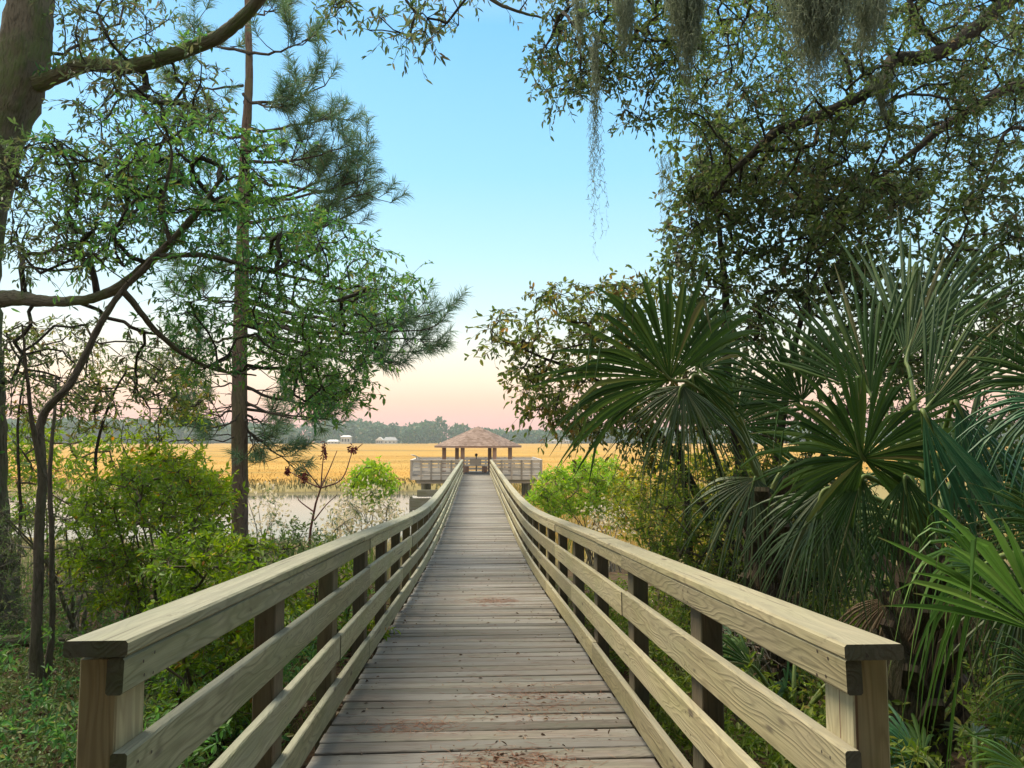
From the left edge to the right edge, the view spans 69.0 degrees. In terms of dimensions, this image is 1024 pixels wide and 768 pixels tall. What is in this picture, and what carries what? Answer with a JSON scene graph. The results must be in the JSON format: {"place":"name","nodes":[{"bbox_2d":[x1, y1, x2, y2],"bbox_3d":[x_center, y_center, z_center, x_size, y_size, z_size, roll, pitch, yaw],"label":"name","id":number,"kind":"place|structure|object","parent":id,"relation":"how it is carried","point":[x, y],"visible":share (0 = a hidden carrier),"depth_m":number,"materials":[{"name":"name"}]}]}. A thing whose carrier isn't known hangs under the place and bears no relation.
{"place":"outdoors","nodes":[
{"label":"outdoors","id":0,"kind":"place"},
{"bbox_2d":[13,533,410,589],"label":"shore grass","id":1,"kind":"structure","parent":0,"point":[28,558],"depth_m":16.39,"materials":[{"name":"green plant"}]},
{"bbox_2d":[8,492,416,542],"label":"water","id":2,"kind":"structure","parent":0,"point":[297,508],"depth_m":44.17,"materials":[{"name":"grey liquid"}]},
{"bbox_2d":[0,442,1023,767],"bbox_3d":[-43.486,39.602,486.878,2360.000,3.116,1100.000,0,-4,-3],"label":"ground","id":3,"kind":"structure","parent":0,"point":[398,464],"depth_m":84.65,"materials":[{"name":"yellow plant"}]},
{"bbox_2d":[0,541,20,566],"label":"dead stem","id":4,"kind":"object","parent":3,"relation":"on","point":[4,551],"visible":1,"depth_m":6.14,"materials":[{"name":"brown plant"}]},
{"bbox_2d":[2,313,112,569],"bbox_3d":[-6.367,1.090,10.312,1.413,4.157,2.483,3,-5,-36],"label":"sapling","id":5,"kind":"object","parent":3,"relation":"on","point":[20,406],"visible":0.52,"depth_m":10.18,"materials":[{"name":"green plant"}]},
{"bbox_2d":[0,490,144,659],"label":"shrub","id":6,"kind":"object","parent":3,"relation":"on","point":[73,624],"visible":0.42,"depth_m":7.19,"materials":[{"name":"green plant"}]},
{"bbox_2d":[7,415,235,597],"bbox_3d":[-6.707,1.998,12.209,3.651,2.995,5.404,2,-5,-28],"label":"shrub","id":7,"kind":"object","parent":3,"relation":"on","point":[91,441],"visible":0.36,"depth_m":11.70,"materials":[{"name":"green plant"}]},
{"bbox_2d":[0,638,244,767],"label":"ground cover","id":8,"kind":"object","parent":3,"relation":"on","point":[26,755],"visible":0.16,"depth_m":4.94,"materials":[{"name":"green plant"}]},
{"bbox_2d":[121,504,151,617],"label":"dead stem","id":9,"kind":"object","parent":3,"relation":"on","point":[127,601],"visible":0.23,"depth_m":6.46,"materials":[{"name":"brown plant"}]},
{"bbox_2d":[56,352,220,621],"bbox_3d":[-4.697,1.269,9.213,1.770,3.510,2.554,2,-5,-30],"label":"sapling","id":10,"kind":"object","parent":3,"relation":"on","point":[106,388],"visible":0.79,"depth_m":9.14,"materials":[{"name":"green plant"}]},
{"bbox_2d":[44,450,249,629],"bbox_3d":[-3.227,1.571,6.827,1.780,1.941,2.724,2,-5,-30],"label":"shrub","id":11,"kind":"object","parent":3,"relation":"on","point":[184,479],"visible":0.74,"depth_m":6.33,"materials":[{"name":"green plant"}]},
{"bbox_2d":[91,403,220,541],"bbox_3d":[-5.084,1.725,10.540,1.669,2.992,2.197,2,-5,-24],"label":"sapling","id":12,"kind":"object","parent":3,"relation":"on","point":[164,432],"visible":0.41,"depth_m":10.48,"materials":[{"name":"green plant"}]},
{"bbox_2d":[143,564,177,606],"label":"dead stem","id":13,"kind":"object","parent":3,"relation":"on","point":[151,591],"visible":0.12,"depth_m":6.14,"materials":[{"name":"brown plant"}]},
{"bbox_2d":[102,439,249,582],"bbox_3d":[-3.876,1.738,8.510,1.531,2.222,2.442,2,-5,-24],"label":"shrub","id":14,"kind":"object","parent":3,"relation":"on","point":[149,457],"visible":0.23,"depth_m":8.14,"materials":[{"name":"green plant"}]},
{"bbox_2d":[0,574,386,767],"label":"plants","id":15,"kind":"object","parent":3,"relation":"on","point":[62,724],"visible":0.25,"depth_m":4.73,"materials":[{"name":"green plant"}]},
{"bbox_2d":[130,512,304,767],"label":"shrub","id":16,"kind":"object","parent":3,"relation":"on","point":[188,559],"visible":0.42,"depth_m":4.46,"materials":[{"name":"green plant"}]},
{"bbox_2d":[10,93,433,701],"bbox_3d":[-2.790,-0.315,7.480,3.926,5.745,3.795,0,-4,-3],"label":"understory tree","id":17,"kind":"object","parent":3,"relation":"on","point":[226,207],"visible":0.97,"depth_m":6.87,"materials":[{"name":"green plant"}]},
{"bbox_2d":[248,477,296,562],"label":"groundsel bush","id":18,"kind":"object","parent":3,"relation":"on","point":[268,514],"visible":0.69,"depth_m":19.34,"materials":[{"name":"white plant"}]},
{"bbox_2d":[0,0,548,633],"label":"oak tree","id":19,"kind":"object","parent":3,"relation":"on","point":[30,74],"visible":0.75,"depth_m":8.22,"materials":[{"name":"green plant"}]},
{"bbox_2d":[217,513,375,601],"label":"shrub","id":20,"kind":"object","parent":3,"relation":"on","point":[293,541],"visible":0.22,"depth_m":10.65,"materials":[{"name":"green plant"}]},
{"bbox_2d":[124,0,474,571],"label":"pine tree","id":21,"kind":"object","parent":3,"relation":"on","point":[345,180],"visible":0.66,"depth_m":14.88,"materials":[{"name":"green plant"}]},
{"bbox_2d":[284,441,362,593],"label":"sumac stalk","id":22,"kind":"object","parent":3,"relation":"on","point":[303,478],"visible":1,"depth_m":12.78,"materials":[{"name":"brown plant"}]},
{"bbox_2d":[260,541,400,657],"bbox_3d":[-1.864,2.143,7.250,1.669,1.208,1.665,0,-4,-3],"label":"shrub","id":23,"kind":"object","parent":3,"relation":"on","point":[302,605],"visible":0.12,"depth_m":6.95,"materials":[{"name":"green plant"}]},
{"bbox_2d":[327,440,339,443],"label":"house","id":24,"kind":"structure","parent":3,"relation":"on","point":[333,441],"depth_m":621.47,"materials":[{"name":"white"}]},
{"bbox_2d":[341,435,351,443],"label":"house","id":25,"kind":"structure","parent":3,"relation":"on","point":[346,439],"depth_m":622.35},
{"bbox_2d":[314,467,408,542],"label":"groundsel bush","id":26,"kind":"object","parent":3,"relation":"on","point":[354,512],"visible":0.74,"depth_m":17.40,"materials":[{"name":"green plant"}]},
{"bbox_2d":[340,455,401,553],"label":"shrub","id":27,"kind":"object","parent":3,"relation":"on","point":[371,469],"visible":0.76,"depth_m":20.21,"materials":[{"name":"green plant"}]},
{"bbox_2d":[376,437,382,443],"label":"house","id":28,"kind":"structure","parent":3,"relation":"on","point":[379,440],"depth_m":623.44,"materials":[{"name":"white"}]},
{"bbox_2d":[382,437,397,443],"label":"house","id":29,"kind":"structure","parent":3,"relation":"on","point":[389,440],"depth_m":622.05,"materials":[{"name":"white"}]},
{"bbox_2d":[409,490,437,509],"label":"landing stage","id":30,"kind":"object","parent":3,"relation":"on","point":[421,498],"visible":0.41,"depth_m":44.30,"materials":[{"name":"grey wood"}]},
{"bbox_2d":[410,457,541,496],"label":"viewing platform","id":31,"kind":"structure","parent":3,"relation":"on","point":[425,476],"depth_m":46.83,"materials":[{"name":"grey wood"}]},
{"bbox_2d":[465,459,486,471],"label":"bench","id":32,"kind":"object","parent":31,"relation":"on","point":[476,462],"visible":0.94,"depth_m":50.68,"materials":[{"name":"grey wood"}]},
{"bbox_2d":[434,426,520,473],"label":"gazebo","id":33,"kind":"object","parent":31,"relation":"on","point":[477,437],"visible":0.93,"depth_m":48.80,"materials":[{"name":"brown wood"}]},
{"bbox_2d":[306,475,659,767],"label":"boardwalk","id":34,"kind":"structure","parent":3,"relation":"on","point":[412,688],"depth_m":5.20,"materials":[{"name":"grey wood"}]},
{"bbox_2d":[63,459,462,767],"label":"wooden railing","id":35,"kind":"object","parent":34,"relation":"attached to","point":[122,661],"visible":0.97,"depth_m":2.81,"materials":[{"name":"brown wood"}]},
{"bbox_2d":[321,546,617,767],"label":"pine straw","id":36,"kind":"object","parent":34,"relation":"on","point":[483,752],"visible":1,"depth_m":4.14,"materials":[{"name":"brown plant"}]},
{"bbox_2d":[348,533,635,767],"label":"deck leaves","id":37,"kind":"object","parent":34,"relation":"on","point":[516,753],"visible":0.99,"depth_m":4.37,"materials":[{"name":"brown plant"}]},
{"bbox_2d":[490,460,903,767],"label":"wooden railing","id":38,"kind":"object","parent":34,"relation":"attached to","point":[846,663],"visible":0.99,"depth_m":2.92,"materials":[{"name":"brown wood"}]},
{"bbox_2d":[0,575,1023,767],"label":"leaf litter","id":39,"kind":"object","parent":3,"relation":"on","point":[310,703],"visible":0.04,"depth_m":5.61,"materials":[{"name":"brown plant"}]},
{"bbox_2d":[0,624,241,649],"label":"fallen branch","id":40,"kind":"object","parent":39,"relation":"on","point":[13,639],"visible":0.07,"depth_m":6.96,"materials":[{"name":"brown wood"}]},
{"bbox_2d":[7,414,1022,443],"bbox_3d":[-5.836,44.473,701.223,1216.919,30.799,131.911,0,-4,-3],"label":"woods","id":41,"kind":"object","parent":3,"relation":"on","point":[369,432],"visible":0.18,"depth_m":651.41,"materials":[{"name":"green plant"}]},
{"bbox_2d":[547,439,568,443],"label":"house","id":42,"kind":"structure","parent":3,"relation":"on","point":[554,441],"depth_m":632.85,"materials":[{"name":"white"}]},
{"bbox_2d":[524,450,637,565],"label":"shrub","id":43,"kind":"object","parent":3,"relation":"on","point":[551,502],"visible":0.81,"depth_m":21.20,"materials":[{"name":"green plant"}]},
{"bbox_2d":[464,264,729,609],"bbox_3d":[1.071,0.688,8.275,3.231,4.253,2.186,0,-4,-3],"label":"leaning tree","id":44,"kind":"object","parent":3,"relation":"on","point":[522,348],"visible":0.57,"depth_m":7.99,"materials":[{"name":"green plant"}]},
{"bbox_2d":[576,496,638,571],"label":"groundsel bush","id":45,"kind":"object","parent":3,"relation":"on","point":[602,518],"visible":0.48,"depth_m":18.71,"materials":[{"name":"white plant"}]},
{"bbox_2d":[597,445,738,601],"bbox_3d":[2.541,2.078,11.127,2.520,2.385,3.620,-1,-4,15],"label":"shrub","id":46,"kind":"object","parent":3,"relation":"on","point":[629,491],"visible":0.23,"depth_m":10.45,"materials":[{"name":"green plant"}]},
{"bbox_2d":[517,257,879,709],"bbox_3d":[1.292,0.855,5.430,2.772,3.193,1.561,2,-5,-25],"label":"cabbage palm","id":47,"kind":"object","parent":3,"relation":"on","point":[706,399],"visible":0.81,"depth_m":4.89,"materials":[{"name":"green plant"}]},
{"bbox_2d":[673,585,806,729],"bbox_3d":[1.620,1.864,5.150,1.018,0.947,1.237,-2,-5,28],"label":"shrub","id":48,"kind":"object","parent":3,"relation":"on","point":[755,646],"visible":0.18,"depth_m":4.89,"materials":[{"name":"green plant"}]},
{"bbox_2d":[621,439,864,631],"bbox_3d":[2.469,1.667,7.651,2.886,2.209,2.114,0,-4,-3],"label":"shrub","id":49,"kind":"object","parent":3,"relation":"on","point":[686,534],"visible":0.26,"depth_m":7.32,"materials":[{"name":"green plant"}]},
{"bbox_2d":[680,600,813,701],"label":"palmetto seedling","id":50,"kind":"object","parent":3,"relation":"on","point":[790,668],"visible":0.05,"depth_m":5.20,"materials":[{"name":"green plant"}]},
{"bbox_2d":[511,481,1018,559],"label":"bank grass","id":51,"kind":"structure","parent":3,"relation":"on","point":[572,520],"depth_m":32.80,"materials":[{"name":"green plant"}]},
{"bbox_2d":[517,0,1023,248],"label":"live oak tree","id":52,"kind":"object","parent":3,"relation":"on","point":[833,115],"visible":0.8,"depth_m":6.65,"materials":[{"name":"green plant"}]},
{"bbox_2d":[569,0,588,55],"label":"spanish moss","id":53,"kind":"object","parent":52,"relation":"hanging from","point":[578,17],"visible":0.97,"depth_m":5.84,"materials":[{"name":"grey plant"}]},
{"bbox_2d":[585,27,608,259],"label":"spanish moss","id":54,"kind":"object","parent":52,"relation":"hanging from","point":[595,46],"visible":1,"depth_m":5.61,"materials":[{"name":"grey plant"}]},
{"bbox_2d":[608,0,640,64],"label":"spanish moss","id":55,"kind":"object","parent":52,"relation":"hanging from","point":[626,8],"visible":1,"depth_m":5.75,"materials":[{"name":"grey plant"}]},
{"bbox_2d":[661,0,710,80],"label":"spanish moss","id":56,"kind":"object","parent":52,"relation":"hanging from","point":[691,11],"visible":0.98,"depth_m":5.50,"materials":[{"name":"grey plant"}]},
{"bbox_2d":[678,16,696,143],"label":"spanish moss","id":57,"kind":"object","parent":52,"relation":"hanging from","point":[687,76],"visible":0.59,"depth_m":5.54,"materials":[{"name":"grey plant"}]},
{"bbox_2d":[762,0,872,107],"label":"spanish moss","id":58,"kind":"object","parent":52,"relation":"hanging from","point":[816,24],"visible":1,"depth_m":5.48,"materials":[{"name":"grey plant"}]},
{"bbox_2d":[846,0,897,67],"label":"spanish moss","id":59,"kind":"object","parent":52,"relation":"hanging from","point":[870,20],"visible":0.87,"depth_m":5.73,"materials":[{"name":"grey plant"}]},
{"bbox_2d":[867,65,896,135],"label":"spanish moss","id":60,"kind":"object","parent":52,"relation":"hanging from","point":[881,102],"visible":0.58,"depth_m":6.66,"materials":[{"name":"grey plant"}]},
{"bbox_2d":[722,631,824,760],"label":"palmetto seedling","id":61,"kind":"object","parent":3,"relation":"on","point":[742,657],"visible":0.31,"depth_m":4.58,"materials":[{"name":"green plant"}]},
{"bbox_2d":[685,384,881,614],"bbox_3d":[3.063,1.464,8.268,2.075,2.968,3.673,-2,-5,25],"label":"shrub","id":62,"kind":"object","parent":3,"relation":"on","point":[809,455],"visible":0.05,"depth_m":7.55,"materials":[{"name":"green plant"}]},
{"bbox_2d":[568,567,1023,767],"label":"plants","id":63,"kind":"object","parent":3,"relation":"on","point":[778,758],"visible":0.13,"depth_m":4.60,"materials":[{"name":"green plant"}]},
{"bbox_2d":[646,99,1023,592],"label":"tree","id":64,"kind":"object","parent":3,"relation":"on","point":[971,202],"visible":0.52,"depth_m":6.93,"materials":[{"name":"green plant"}]},
{"bbox_2d":[656,151,675,236],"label":"spanish moss","id":65,"kind":"object","parent":64,"relation":"hanging from","point":[663,179],"visible":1,"depth_m":6.61,"materials":[{"name":"grey plant"}]},
{"bbox_2d":[701,209,1023,767],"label":"cabbage palm","id":66,"kind":"object","parent":3,"relation":"on","point":[917,456],"visible":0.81,"depth_m":3.94,"materials":[{"name":"green plant"}]},
{"bbox_2d":[818,267,1023,597],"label":"shrub","id":67,"kind":"object","parent":3,"relation":"on","point":[921,387],"visible":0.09,"depth_m":8.66,"materials":[{"name":"green plant"}]},
{"bbox_2d":[838,467,1023,692],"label":"shrub","id":68,"kind":"object","parent":3,"relation":"on","point":[960,520],"visible":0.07,"depth_m":6.18,"materials":[{"name":"green plant"}]},
{"bbox_2d":[878,299,1023,767],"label":"cabbage palm","id":69,"kind":"object","parent":3,"relation":"on","point":[1004,584],"visible":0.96,"depth_m":2.90,"materials":[{"name":"green plant"}]},
{"bbox_2d":[888,702,1023,767],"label":"palmetto seedling","id":70,"kind":"object","parent":3,"relation":"on","point":[910,732],"visible":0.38,"depth_m":3.56,"materials":[{"name":"green plant"}]},
{"bbox_2d":[952,677,1023,767],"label":"cabbage palm","id":71,"kind":"object","parent":3,"relation":"on","point":[997,757],"visible":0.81,"depth_m":2.40,"materials":[{"name":"green plant"}]},
{"bbox_2d":[0,0,1023,439],"label":"sky","id":72,"kind":"structure","parent":0,"point":[499,206],"materials":[{"name":"blue"}]},
{"bbox_2d":[7,444,1023,492],"bbox_3d":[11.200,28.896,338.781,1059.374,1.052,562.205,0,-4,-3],"label":"marsh grass","id":73,"kind":"structure","parent":0,"point":[282,482],"depth_m":66.01,"materials":[{"name":"yellow plant"}]}
]}

